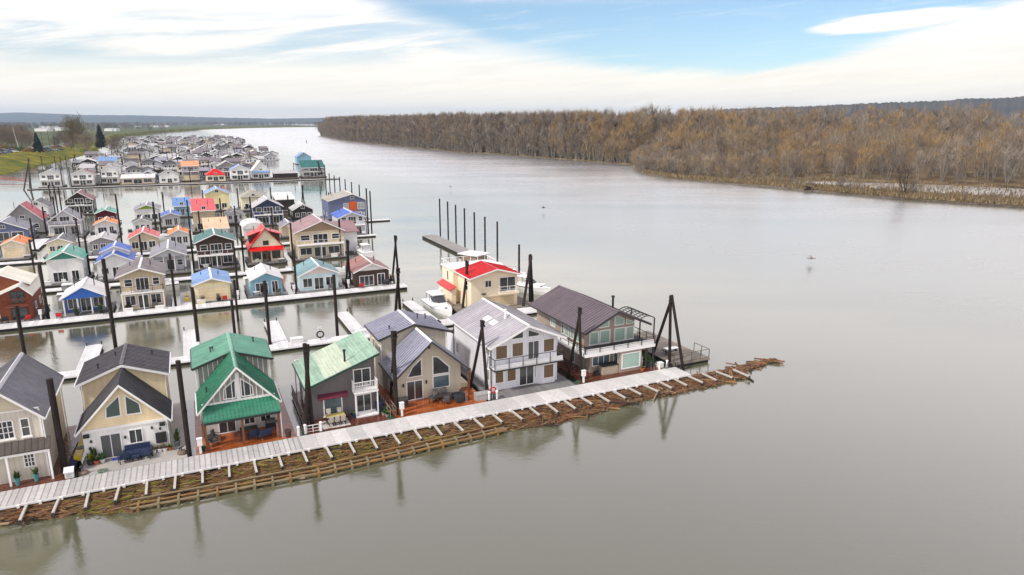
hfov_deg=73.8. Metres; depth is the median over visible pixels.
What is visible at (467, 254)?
motor boat
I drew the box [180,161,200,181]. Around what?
floating home
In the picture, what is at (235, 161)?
floating home
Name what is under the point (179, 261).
window
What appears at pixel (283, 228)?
floating home
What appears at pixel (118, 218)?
mooring pile
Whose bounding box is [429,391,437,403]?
patio chair
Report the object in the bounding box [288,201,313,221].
floating home
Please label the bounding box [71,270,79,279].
door
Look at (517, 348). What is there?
window
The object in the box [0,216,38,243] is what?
floating home
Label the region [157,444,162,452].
potted plant
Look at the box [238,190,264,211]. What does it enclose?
floating home
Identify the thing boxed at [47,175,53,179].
balcony door
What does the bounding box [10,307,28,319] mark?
door
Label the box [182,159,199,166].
floating home
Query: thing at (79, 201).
balcony door
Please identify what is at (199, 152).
floating home
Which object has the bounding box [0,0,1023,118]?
sky
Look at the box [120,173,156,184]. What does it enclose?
floating home
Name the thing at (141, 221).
floating home
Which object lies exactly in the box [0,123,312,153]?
terrain
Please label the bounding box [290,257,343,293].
floating home
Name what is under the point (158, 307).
storage box
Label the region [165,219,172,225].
window
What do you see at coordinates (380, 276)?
door
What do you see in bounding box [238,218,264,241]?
floating home
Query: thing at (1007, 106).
hills
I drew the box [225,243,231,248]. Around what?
window
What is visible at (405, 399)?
barbecue grill
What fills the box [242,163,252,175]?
floating home
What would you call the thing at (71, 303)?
window
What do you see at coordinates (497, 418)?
boom beam
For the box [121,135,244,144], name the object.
homes
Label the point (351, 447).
boom beam
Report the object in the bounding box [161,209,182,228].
floating home
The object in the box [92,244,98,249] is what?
window
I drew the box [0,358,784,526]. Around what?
driftwood
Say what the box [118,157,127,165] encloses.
floating home
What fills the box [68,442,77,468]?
kayak
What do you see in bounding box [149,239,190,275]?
floating home
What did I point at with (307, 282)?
window
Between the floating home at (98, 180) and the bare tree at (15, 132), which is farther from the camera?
the bare tree at (15, 132)
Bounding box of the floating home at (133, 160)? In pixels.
[123,158,138,165]
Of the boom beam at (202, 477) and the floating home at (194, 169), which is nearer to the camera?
the boom beam at (202, 477)
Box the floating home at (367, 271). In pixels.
[341,254,392,288]
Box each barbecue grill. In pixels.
[100,306,107,313]
[265,417,277,428]
[381,279,388,284]
[398,396,411,407]
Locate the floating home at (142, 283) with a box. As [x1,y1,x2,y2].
[114,257,171,311]
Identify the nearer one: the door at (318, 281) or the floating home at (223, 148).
the door at (318, 281)
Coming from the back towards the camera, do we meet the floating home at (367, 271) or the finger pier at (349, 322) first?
the floating home at (367, 271)
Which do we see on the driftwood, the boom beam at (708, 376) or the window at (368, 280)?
the boom beam at (708, 376)
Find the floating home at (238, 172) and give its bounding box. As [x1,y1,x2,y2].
[229,164,250,180]
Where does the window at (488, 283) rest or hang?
in the floating home at (488, 280)
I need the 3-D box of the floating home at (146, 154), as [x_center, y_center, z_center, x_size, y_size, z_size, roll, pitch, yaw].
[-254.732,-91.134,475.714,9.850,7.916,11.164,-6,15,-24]
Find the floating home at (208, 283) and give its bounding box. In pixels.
[190,267,234,303]
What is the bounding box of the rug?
[322,417,350,429]
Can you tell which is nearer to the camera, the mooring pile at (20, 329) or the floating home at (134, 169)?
the mooring pile at (20, 329)
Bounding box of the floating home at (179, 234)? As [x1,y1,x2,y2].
[167,225,192,247]
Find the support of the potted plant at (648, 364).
on the floating home at (607, 332)
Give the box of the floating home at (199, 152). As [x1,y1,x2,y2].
[192,150,202,157]
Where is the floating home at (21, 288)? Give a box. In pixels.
[0,266,49,323]
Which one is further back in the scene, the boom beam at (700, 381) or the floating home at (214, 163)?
the floating home at (214, 163)
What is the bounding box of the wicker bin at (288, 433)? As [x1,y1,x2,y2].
[284,429,291,437]
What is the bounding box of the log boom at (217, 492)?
[130,465,312,511]
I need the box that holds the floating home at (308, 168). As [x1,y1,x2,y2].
[298,160,326,177]
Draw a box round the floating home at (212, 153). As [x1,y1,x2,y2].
[209,151,217,157]
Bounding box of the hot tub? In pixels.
[598,361,618,374]
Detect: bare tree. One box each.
[0,124,18,145]
[0,124,25,146]
[7,123,32,145]
[17,129,33,146]
[47,135,61,147]
[54,112,92,150]
[54,131,66,143]
[58,132,76,149]
[73,130,99,150]
[104,138,117,150]
[106,135,126,155]
[424,112,433,131]
[443,112,452,130]
[451,112,461,127]
[456,110,465,135]
[457,111,469,150]
[484,111,489,144]
[490,112,497,137]
[493,117,505,146]
[504,114,514,140]
[506,110,512,132]
[507,113,515,132]
[513,114,522,130]
[528,123,536,155]
[530,113,538,136]
[537,111,545,149]
[538,109,548,142]
[541,108,553,135]
[549,123,559,157]
[553,112,561,153]
[553,122,565,157]
[559,107,569,156]
[560,108,569,156]
[564,110,575,142]
[568,110,585,133]
[572,122,579,142]
[573,123,582,145]
[576,123,585,158]
[579,107,594,155]
[580,111,595,152]
[582,110,593,157]
[586,110,600,157]
[589,122,597,149]
[591,119,599,132]
[595,112,601,128]
[598,128,605,146]
[599,107,609,131]
[599,110,610,134]
[599,117,611,158]
[600,117,612,136]
[607,107,617,140]
[620,108,633,124]
[625,126,631,159]
[626,110,639,135]
[626,123,637,145]
[631,112,643,144]
[637,119,648,146]
[639,112,650,143]
[892,159,919,197]
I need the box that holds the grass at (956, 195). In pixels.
[645,161,1023,204]
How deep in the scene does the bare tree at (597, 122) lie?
492.69 m
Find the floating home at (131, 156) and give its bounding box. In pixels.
[126,154,139,160]
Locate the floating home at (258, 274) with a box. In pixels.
[244,263,287,298]
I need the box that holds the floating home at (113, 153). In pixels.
[112,151,123,156]
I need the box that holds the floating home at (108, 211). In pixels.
[94,206,121,226]
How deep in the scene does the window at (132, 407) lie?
57.09 m
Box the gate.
[306,424,319,431]
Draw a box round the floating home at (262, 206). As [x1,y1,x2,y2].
[249,195,283,225]
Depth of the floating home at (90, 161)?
398.16 m
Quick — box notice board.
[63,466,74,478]
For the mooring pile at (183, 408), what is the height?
11.358 m
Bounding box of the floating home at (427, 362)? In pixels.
[364,309,486,418]
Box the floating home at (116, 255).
[94,241,135,282]
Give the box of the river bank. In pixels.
[0,126,314,174]
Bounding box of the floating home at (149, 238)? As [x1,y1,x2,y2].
[127,226,159,252]
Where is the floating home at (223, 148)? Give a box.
[219,146,229,150]
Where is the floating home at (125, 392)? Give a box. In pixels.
[74,343,187,476]
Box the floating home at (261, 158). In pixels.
[254,156,265,163]
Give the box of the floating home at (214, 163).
[209,161,219,168]
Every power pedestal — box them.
[196,437,202,453]
[399,401,403,415]
[581,369,586,382]
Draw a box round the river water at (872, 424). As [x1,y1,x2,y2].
[0,124,1023,574]
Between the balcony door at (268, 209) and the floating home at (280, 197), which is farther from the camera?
the floating home at (280, 197)
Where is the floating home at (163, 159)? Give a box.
[154,157,168,165]
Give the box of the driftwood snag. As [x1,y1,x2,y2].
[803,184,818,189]
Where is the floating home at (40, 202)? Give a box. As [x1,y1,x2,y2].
[32,197,56,218]
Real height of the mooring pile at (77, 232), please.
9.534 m
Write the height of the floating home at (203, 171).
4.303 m
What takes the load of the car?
on the river bank
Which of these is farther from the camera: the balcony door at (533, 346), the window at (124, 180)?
the window at (124, 180)
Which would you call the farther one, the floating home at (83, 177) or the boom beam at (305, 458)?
the floating home at (83, 177)
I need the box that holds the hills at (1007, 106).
[717,96,1023,128]
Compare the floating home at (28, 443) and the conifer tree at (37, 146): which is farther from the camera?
the conifer tree at (37, 146)
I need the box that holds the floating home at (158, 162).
[154,159,162,166]
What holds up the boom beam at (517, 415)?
on the driftwood
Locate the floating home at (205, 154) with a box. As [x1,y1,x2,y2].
[201,152,211,156]
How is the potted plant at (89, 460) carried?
on the floating home at (125, 392)
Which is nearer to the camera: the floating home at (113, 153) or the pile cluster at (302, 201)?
the pile cluster at (302, 201)
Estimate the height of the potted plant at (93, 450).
1.478 m
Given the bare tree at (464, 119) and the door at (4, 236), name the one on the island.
the bare tree at (464, 119)
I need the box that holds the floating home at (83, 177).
[71,168,97,186]
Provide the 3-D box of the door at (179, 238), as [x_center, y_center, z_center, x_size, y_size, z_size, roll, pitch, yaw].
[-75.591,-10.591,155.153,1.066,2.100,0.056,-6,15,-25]
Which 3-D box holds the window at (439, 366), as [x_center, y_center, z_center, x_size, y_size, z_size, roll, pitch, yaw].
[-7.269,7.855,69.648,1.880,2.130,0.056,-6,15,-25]
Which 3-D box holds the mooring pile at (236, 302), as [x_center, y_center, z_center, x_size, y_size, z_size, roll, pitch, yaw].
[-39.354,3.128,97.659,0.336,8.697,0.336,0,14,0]
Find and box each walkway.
[0,242,289,265]
[0,283,407,331]
[0,437,301,509]
[27,178,340,189]
[41,268,293,293]
[298,367,690,451]
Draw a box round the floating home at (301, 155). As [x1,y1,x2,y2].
[294,151,310,164]
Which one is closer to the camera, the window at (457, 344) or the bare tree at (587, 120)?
the window at (457, 344)
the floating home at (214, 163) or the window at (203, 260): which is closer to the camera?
the window at (203, 260)
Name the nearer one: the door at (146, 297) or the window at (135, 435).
the window at (135, 435)
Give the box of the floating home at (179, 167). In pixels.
[175,162,182,177]
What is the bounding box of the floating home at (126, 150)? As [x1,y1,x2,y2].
[123,148,134,153]
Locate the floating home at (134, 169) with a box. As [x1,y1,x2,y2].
[125,165,141,173]
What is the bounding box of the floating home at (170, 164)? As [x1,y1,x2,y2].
[162,159,176,171]
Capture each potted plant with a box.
[13,470,20,485]
[31,467,38,481]
[73,306,80,314]
[84,451,94,465]
[91,446,96,458]
[93,455,99,464]
[96,303,102,312]
[97,453,105,462]
[152,445,156,453]
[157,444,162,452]
[162,443,167,451]
[168,443,172,450]
[172,427,179,446]
[216,292,221,300]
[349,411,355,418]
[646,354,652,367]
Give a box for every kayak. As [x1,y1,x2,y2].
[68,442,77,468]
[73,437,83,460]
[185,292,189,300]
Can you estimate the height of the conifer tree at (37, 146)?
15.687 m
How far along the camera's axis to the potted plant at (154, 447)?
58.10 m
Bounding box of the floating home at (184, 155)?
[180,153,194,157]
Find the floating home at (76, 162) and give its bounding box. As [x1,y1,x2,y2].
[71,159,84,168]
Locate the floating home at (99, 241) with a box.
[87,231,118,255]
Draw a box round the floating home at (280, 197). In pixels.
[272,192,294,211]
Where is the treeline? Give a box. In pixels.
[0,121,319,129]
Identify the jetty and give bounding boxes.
[422,234,491,259]
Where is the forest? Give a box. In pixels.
[315,101,1023,198]
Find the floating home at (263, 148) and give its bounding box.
[258,146,267,151]
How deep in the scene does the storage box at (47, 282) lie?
117.72 m
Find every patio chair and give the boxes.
[1,316,8,323]
[24,314,31,320]
[55,313,62,318]
[117,451,129,464]
[139,449,152,459]
[207,433,218,446]
[209,428,220,439]
[247,429,259,440]
[257,427,271,440]
[328,417,333,426]
[334,415,339,425]
[340,414,345,424]
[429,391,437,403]
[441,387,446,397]
[442,396,449,404]
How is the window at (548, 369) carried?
in the floating home at (522, 356)
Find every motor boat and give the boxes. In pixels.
[56,282,73,301]
[76,235,89,245]
[159,228,171,240]
[164,276,179,290]
[243,268,249,284]
[335,264,345,274]
[356,243,373,257]
[421,290,451,317]
[457,250,525,279]
[517,274,550,294]
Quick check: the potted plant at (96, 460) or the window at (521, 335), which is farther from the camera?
the window at (521, 335)
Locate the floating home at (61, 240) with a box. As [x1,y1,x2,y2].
[43,233,77,258]
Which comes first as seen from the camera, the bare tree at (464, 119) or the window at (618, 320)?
the window at (618, 320)
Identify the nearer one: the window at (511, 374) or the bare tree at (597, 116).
the window at (511, 374)
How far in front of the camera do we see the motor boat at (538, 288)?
114.04 m
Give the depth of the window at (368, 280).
116.80 m
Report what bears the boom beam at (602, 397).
on the driftwood
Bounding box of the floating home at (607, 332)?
[528,285,662,383]
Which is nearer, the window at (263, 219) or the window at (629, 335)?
the window at (629, 335)
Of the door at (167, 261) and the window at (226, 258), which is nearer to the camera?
the door at (167, 261)
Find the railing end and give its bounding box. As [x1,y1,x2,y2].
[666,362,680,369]
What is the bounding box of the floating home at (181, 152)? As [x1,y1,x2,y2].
[177,150,186,156]
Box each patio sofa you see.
[122,441,151,459]
[451,389,464,402]
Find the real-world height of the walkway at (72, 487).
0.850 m
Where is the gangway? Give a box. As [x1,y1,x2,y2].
[0,176,26,181]
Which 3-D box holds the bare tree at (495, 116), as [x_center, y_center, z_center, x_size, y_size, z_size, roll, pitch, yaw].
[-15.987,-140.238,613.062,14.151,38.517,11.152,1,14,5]
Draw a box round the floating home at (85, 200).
[63,189,98,214]
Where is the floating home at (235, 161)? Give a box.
[226,158,240,164]
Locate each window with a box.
[0,420,16,441]
[11,231,23,236]
[19,417,32,438]
[22,454,36,467]
[49,246,55,251]
[52,271,68,282]
[53,227,67,234]
[67,299,79,309]
[84,206,91,210]
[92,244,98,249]
[92,296,104,306]
[97,227,106,233]
[105,395,121,418]
[123,179,131,182]
[123,279,132,286]
[124,295,136,305]
[124,394,141,414]
[128,428,143,443]
[131,242,138,248]
[148,240,155,247]
[150,293,161,303]
[152,277,159,284]
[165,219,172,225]
[177,259,182,264]
[182,236,187,242]
[200,245,207,250]
[200,256,210,264]
[223,255,232,262]
[223,379,235,399]
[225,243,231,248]
[240,378,253,396]
[244,418,255,424]
[252,252,260,259]
[255,282,268,293]
[258,217,269,222]
[260,415,271,421]
[272,250,280,258]
[300,235,309,240]
[300,247,312,255]
[302,278,312,287]
[323,397,342,417]
[325,276,332,285]
[328,245,339,253]
[331,233,339,238]
[357,202,364,208]
[359,275,373,285]
[407,357,421,377]
[432,356,449,374]
[432,373,449,388]
[456,342,458,353]
[485,280,491,287]
[487,368,489,381]
[495,344,507,359]
[495,371,503,383]
[506,369,516,381]
[511,331,523,339]
[511,341,523,357]
[528,329,539,337]
[543,337,554,352]
[543,363,553,378]
[550,317,555,326]
[561,323,563,333]
[564,325,568,336]
[570,328,573,338]
[589,331,598,345]
[592,354,609,366]
[599,320,609,327]
[599,329,610,344]
[613,353,617,362]
[614,315,624,325]
[614,326,625,341]
[621,351,640,369]
[625,325,633,339]
[626,319,633,323]
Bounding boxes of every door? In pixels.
[0,232,9,240]
[3,246,23,257]
[9,291,24,303]
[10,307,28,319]
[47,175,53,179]
[59,216,69,224]
[70,226,76,233]
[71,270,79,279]
[74,198,83,204]
[76,206,83,212]
[80,298,91,311]
[99,432,122,458]
[112,266,119,277]
[133,179,142,183]
[135,277,149,290]
[137,294,149,307]
[141,241,147,250]
[166,259,174,269]
[176,236,181,242]
[184,175,198,179]
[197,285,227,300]
[210,243,222,253]
[211,256,221,265]
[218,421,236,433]
[262,251,270,260]
[263,207,272,213]
[271,280,278,292]
[273,215,279,222]
[313,233,327,243]
[314,246,326,256]
[314,277,323,289]
[348,216,355,223]
[353,367,370,386]
[356,226,361,233]
[356,393,371,411]
[377,273,384,284]
[406,379,422,400]
[462,351,464,367]
[482,294,514,305]
[499,276,515,291]
[519,366,533,385]
[527,340,539,359]
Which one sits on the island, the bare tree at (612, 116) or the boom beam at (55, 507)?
the bare tree at (612, 116)
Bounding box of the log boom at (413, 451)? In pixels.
[310,423,506,476]
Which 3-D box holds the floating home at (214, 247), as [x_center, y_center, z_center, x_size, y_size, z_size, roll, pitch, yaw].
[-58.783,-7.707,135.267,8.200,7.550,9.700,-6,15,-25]
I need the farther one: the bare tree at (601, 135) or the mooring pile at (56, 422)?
the bare tree at (601, 135)
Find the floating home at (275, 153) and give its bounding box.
[267,151,279,159]
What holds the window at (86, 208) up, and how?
in the floating home at (85, 200)
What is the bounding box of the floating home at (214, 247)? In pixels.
[193,227,240,271]
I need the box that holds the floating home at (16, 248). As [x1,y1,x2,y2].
[0,234,36,261]
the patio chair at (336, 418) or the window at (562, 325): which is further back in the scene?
the window at (562, 325)
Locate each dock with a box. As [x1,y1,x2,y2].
[58,332,369,380]
[438,319,452,326]
[517,307,536,314]
[634,331,709,366]
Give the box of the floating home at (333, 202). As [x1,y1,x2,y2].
[320,190,369,219]
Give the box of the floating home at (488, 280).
[436,254,530,312]
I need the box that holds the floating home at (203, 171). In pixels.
[199,167,212,176]
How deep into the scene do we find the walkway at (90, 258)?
139.73 m
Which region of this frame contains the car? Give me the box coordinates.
[14,146,25,150]
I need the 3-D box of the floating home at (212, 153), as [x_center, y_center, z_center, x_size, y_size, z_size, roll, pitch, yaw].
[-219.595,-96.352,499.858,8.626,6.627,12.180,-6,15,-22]
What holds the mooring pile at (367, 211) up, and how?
in the river water at (872, 424)
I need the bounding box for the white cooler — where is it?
[657,361,663,367]
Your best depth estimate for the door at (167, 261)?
129.66 m
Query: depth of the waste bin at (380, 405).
66.17 m
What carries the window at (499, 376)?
in the floating home at (522, 356)
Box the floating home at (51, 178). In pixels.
[38,168,66,187]
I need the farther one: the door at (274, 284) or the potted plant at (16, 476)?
the door at (274, 284)
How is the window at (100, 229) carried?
in the floating home at (108, 224)
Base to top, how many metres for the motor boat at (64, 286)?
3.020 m
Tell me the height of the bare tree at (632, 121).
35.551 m
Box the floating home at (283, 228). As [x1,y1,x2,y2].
[277,218,292,238]
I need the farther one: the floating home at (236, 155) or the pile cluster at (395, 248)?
the floating home at (236, 155)
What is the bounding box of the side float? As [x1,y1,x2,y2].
[180,292,191,305]
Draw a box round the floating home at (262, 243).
[244,223,287,266]
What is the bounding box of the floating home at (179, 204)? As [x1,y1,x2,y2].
[172,197,192,217]
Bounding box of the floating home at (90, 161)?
[80,158,98,170]
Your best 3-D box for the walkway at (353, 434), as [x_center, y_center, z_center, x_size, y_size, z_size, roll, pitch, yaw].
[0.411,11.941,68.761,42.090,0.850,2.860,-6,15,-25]
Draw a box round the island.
[320,135,1023,205]
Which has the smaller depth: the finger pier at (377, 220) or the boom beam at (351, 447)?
the boom beam at (351, 447)
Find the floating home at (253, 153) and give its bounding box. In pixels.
[245,151,256,156]
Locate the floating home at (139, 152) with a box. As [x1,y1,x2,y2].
[128,151,141,159]
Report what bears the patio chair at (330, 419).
on the rug
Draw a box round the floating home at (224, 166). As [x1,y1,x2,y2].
[215,160,234,177]
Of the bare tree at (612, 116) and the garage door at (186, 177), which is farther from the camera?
the bare tree at (612, 116)
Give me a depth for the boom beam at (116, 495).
51.65 m
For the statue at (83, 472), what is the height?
1.133 m
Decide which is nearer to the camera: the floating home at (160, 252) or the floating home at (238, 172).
the floating home at (160, 252)
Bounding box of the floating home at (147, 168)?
[142,165,157,172]
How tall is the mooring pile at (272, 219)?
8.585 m
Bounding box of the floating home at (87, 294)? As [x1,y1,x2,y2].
[58,276,116,317]
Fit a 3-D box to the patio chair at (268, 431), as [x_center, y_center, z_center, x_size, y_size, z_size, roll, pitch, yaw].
[-21.992,12.994,60.741,0.700,1.000,1.100,13,19,43]
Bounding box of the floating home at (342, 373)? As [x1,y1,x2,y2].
[291,331,390,434]
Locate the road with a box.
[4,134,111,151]
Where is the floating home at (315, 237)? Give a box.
[286,213,358,261]
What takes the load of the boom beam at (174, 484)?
on the driftwood
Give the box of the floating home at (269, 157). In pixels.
[264,153,277,160]
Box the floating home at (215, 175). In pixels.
[205,168,226,181]
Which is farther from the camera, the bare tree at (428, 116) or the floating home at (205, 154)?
the bare tree at (428, 116)
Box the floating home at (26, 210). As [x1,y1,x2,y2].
[5,200,49,233]
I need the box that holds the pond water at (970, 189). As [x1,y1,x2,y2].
[794,181,1023,196]
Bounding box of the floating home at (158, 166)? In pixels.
[153,165,162,169]
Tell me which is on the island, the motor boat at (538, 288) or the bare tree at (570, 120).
the bare tree at (570, 120)
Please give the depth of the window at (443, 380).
70.09 m
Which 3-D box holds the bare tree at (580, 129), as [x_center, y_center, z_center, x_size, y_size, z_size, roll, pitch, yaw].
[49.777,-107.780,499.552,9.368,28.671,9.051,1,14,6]
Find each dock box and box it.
[290,336,303,343]
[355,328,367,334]
[474,390,490,401]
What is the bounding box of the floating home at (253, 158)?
[245,155,257,162]
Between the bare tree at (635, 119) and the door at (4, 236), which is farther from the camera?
the bare tree at (635, 119)
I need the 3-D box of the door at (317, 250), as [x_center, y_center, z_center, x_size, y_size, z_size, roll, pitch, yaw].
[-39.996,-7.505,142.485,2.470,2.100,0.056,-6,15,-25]
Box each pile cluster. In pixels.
[23,158,31,191]
[301,185,304,202]
[302,343,313,434]
[345,239,350,287]
[390,331,398,414]
[392,235,399,278]
[394,267,400,310]
[461,260,468,307]
[470,320,488,400]
[522,254,533,305]
[566,307,582,383]
[654,295,684,370]
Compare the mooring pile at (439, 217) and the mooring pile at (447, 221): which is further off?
the mooring pile at (439, 217)
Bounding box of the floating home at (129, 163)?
[123,161,138,166]
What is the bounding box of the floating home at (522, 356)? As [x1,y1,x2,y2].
[447,298,575,400]
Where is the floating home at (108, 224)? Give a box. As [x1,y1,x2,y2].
[92,216,122,236]
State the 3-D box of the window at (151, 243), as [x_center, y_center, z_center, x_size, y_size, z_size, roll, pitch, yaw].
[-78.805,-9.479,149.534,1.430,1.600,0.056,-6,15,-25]
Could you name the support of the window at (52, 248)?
in the floating home at (61, 240)
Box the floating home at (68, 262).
[43,243,94,287]
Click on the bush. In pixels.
(26, 149)
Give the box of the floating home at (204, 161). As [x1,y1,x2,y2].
[199,157,213,166]
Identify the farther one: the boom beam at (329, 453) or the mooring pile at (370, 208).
the mooring pile at (370, 208)
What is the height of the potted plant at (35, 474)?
1.186 m
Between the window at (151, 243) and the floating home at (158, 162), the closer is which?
the window at (151, 243)
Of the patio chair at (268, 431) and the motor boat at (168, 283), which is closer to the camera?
the patio chair at (268, 431)
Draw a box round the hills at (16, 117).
[0,112,324,123]
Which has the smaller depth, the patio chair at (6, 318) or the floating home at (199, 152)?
the patio chair at (6, 318)
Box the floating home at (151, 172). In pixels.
[142,170,158,180]
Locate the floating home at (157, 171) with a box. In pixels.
[152,170,163,178]
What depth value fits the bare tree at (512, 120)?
587.65 m
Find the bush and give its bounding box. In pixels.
[22,147,32,151]
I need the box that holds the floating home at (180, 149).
[176,146,185,152]
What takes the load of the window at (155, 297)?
in the floating home at (142, 283)
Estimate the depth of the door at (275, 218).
189.45 m
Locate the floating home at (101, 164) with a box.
[98,161,113,169]
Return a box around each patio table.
[131,454,139,461]
[240,425,257,437]
[325,412,344,424]
[435,392,450,400]
[660,346,678,354]
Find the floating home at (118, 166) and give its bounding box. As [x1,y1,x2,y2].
[102,162,122,173]
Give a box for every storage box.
[44,281,51,285]
[123,307,132,312]
[155,305,164,309]
[197,299,205,303]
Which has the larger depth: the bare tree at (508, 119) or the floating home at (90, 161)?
the bare tree at (508, 119)
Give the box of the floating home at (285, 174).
[271,170,299,178]
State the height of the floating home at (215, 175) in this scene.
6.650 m
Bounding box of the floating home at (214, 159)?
[208,158,221,162]
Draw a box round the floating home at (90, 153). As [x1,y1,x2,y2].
[84,151,97,158]
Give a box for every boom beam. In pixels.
[18,503,27,525]
[51,498,59,517]
[83,492,89,511]
[113,486,120,504]
[144,480,147,498]
[173,475,176,490]
[201,469,203,485]
[228,465,230,480]
[253,461,257,475]
[278,455,283,469]
[302,450,308,465]
[325,446,333,460]
[348,441,356,455]
[371,438,378,450]
[392,433,401,445]
[413,428,422,440]
[434,425,443,438]
[453,421,464,434]
[472,418,484,429]
[492,413,503,424]
[511,409,523,422]
[528,407,540,417]
[547,403,559,414]
[564,400,576,411]
[580,396,593,406]
[596,393,610,404]
[612,390,626,400]
[627,387,642,397]
[643,384,659,394]
[659,381,672,390]
[673,378,688,387]
[687,375,704,385]
[702,373,717,381]
[716,371,733,379]
[733,369,750,378]
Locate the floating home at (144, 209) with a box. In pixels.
[133,201,162,223]
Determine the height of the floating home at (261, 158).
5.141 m
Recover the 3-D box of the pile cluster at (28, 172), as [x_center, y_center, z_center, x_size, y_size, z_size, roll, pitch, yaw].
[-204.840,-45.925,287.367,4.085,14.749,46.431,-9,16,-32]
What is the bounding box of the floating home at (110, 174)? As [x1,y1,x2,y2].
[99,163,121,184]
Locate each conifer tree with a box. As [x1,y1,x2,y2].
[32,132,43,152]
[95,124,107,148]
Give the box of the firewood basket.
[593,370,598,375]
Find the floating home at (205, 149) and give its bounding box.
[199,148,209,152]
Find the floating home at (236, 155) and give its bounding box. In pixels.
[231,153,242,157]
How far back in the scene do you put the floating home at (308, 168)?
349.84 m
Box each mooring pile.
[14,305,26,354]
[28,239,34,264]
[29,218,35,250]
[37,262,49,318]
[41,207,47,237]
[46,378,67,472]
[52,196,55,214]
[53,186,58,212]
[57,187,61,210]
[75,218,80,246]
[83,235,90,274]
[101,258,117,347]
[114,194,122,242]
[138,235,142,254]
[152,202,156,230]
[158,213,161,233]
[168,253,176,305]
[175,360,191,456]
[186,200,190,229]
[189,230,194,267]
[190,287,199,341]
[197,211,200,232]
[230,299,235,333]
[233,206,237,233]
[233,247,239,299]
[233,280,238,321]
[239,226,244,260]
[249,197,251,217]
[263,280,271,344]
[271,208,273,228]
[289,223,292,259]
[292,250,297,293]
[332,274,338,335]
[338,219,341,254]
[365,188,368,233]
[369,191,371,228]
[439,199,440,234]
[447,201,448,237]
[455,205,456,240]
[464,208,465,244]
[473,212,475,247]
[484,217,485,251]
[496,221,497,257]
[518,244,519,274]
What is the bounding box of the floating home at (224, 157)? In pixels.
[220,154,234,160]
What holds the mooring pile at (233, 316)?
in the river water at (872, 424)
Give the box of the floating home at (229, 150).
[224,148,233,153]
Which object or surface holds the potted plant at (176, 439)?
on the floating home at (125, 392)
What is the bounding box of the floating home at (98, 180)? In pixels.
[95,173,100,183]
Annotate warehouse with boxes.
[34,128,52,130]
[55,127,69,130]
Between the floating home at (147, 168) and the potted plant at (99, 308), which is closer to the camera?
the potted plant at (99, 308)
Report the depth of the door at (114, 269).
122.85 m
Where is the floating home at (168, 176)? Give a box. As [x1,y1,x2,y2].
[158,168,180,183]
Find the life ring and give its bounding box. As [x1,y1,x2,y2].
[316,326,323,339]
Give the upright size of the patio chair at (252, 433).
1.000 m
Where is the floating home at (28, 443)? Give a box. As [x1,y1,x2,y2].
[0,352,81,491]
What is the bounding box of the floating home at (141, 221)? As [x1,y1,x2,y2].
[131,215,152,231]
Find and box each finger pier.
[31,238,48,250]
[76,341,103,369]
[182,327,199,355]
[263,317,287,343]
[338,308,362,333]
[357,234,376,237]
[366,219,390,221]
[401,298,440,321]
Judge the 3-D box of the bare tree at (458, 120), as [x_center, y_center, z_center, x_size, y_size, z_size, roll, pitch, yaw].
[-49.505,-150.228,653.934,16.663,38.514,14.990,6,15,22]
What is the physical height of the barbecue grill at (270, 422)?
1.170 m
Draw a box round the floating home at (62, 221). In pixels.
[46,206,88,237]
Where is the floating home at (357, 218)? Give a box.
[330,207,367,234]
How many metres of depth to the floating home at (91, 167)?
368.76 m
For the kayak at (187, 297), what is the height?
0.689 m
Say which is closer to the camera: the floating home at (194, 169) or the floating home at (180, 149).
the floating home at (194, 169)
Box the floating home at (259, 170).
[250,160,271,179]
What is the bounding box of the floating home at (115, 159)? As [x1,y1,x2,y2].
[97,157,117,171]
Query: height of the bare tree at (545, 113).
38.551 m
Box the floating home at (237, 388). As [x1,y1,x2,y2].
[190,332,296,454]
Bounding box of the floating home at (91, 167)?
[79,164,97,173]
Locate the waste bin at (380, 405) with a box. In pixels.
[375,400,382,412]
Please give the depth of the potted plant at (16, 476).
52.93 m
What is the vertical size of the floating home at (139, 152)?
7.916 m
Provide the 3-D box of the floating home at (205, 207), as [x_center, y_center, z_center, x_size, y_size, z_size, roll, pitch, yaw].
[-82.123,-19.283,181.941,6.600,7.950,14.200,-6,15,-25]
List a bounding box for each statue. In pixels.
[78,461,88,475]
[177,445,185,454]
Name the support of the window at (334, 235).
in the floating home at (315, 237)
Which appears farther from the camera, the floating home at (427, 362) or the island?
the island
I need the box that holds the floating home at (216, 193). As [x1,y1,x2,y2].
[203,186,231,211]
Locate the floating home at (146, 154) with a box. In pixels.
[142,151,152,159]
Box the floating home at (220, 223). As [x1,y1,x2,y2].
[202,216,229,231]
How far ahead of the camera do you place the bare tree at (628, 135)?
471.84 m
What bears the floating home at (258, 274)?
on the river water at (872, 424)
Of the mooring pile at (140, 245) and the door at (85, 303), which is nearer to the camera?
the door at (85, 303)
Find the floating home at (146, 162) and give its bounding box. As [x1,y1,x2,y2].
[141,159,155,167]
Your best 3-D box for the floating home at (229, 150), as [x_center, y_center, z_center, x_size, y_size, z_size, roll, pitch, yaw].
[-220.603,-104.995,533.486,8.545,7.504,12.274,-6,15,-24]
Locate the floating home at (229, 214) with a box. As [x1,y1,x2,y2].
[224,207,244,224]
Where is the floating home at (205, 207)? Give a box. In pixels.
[190,198,215,232]

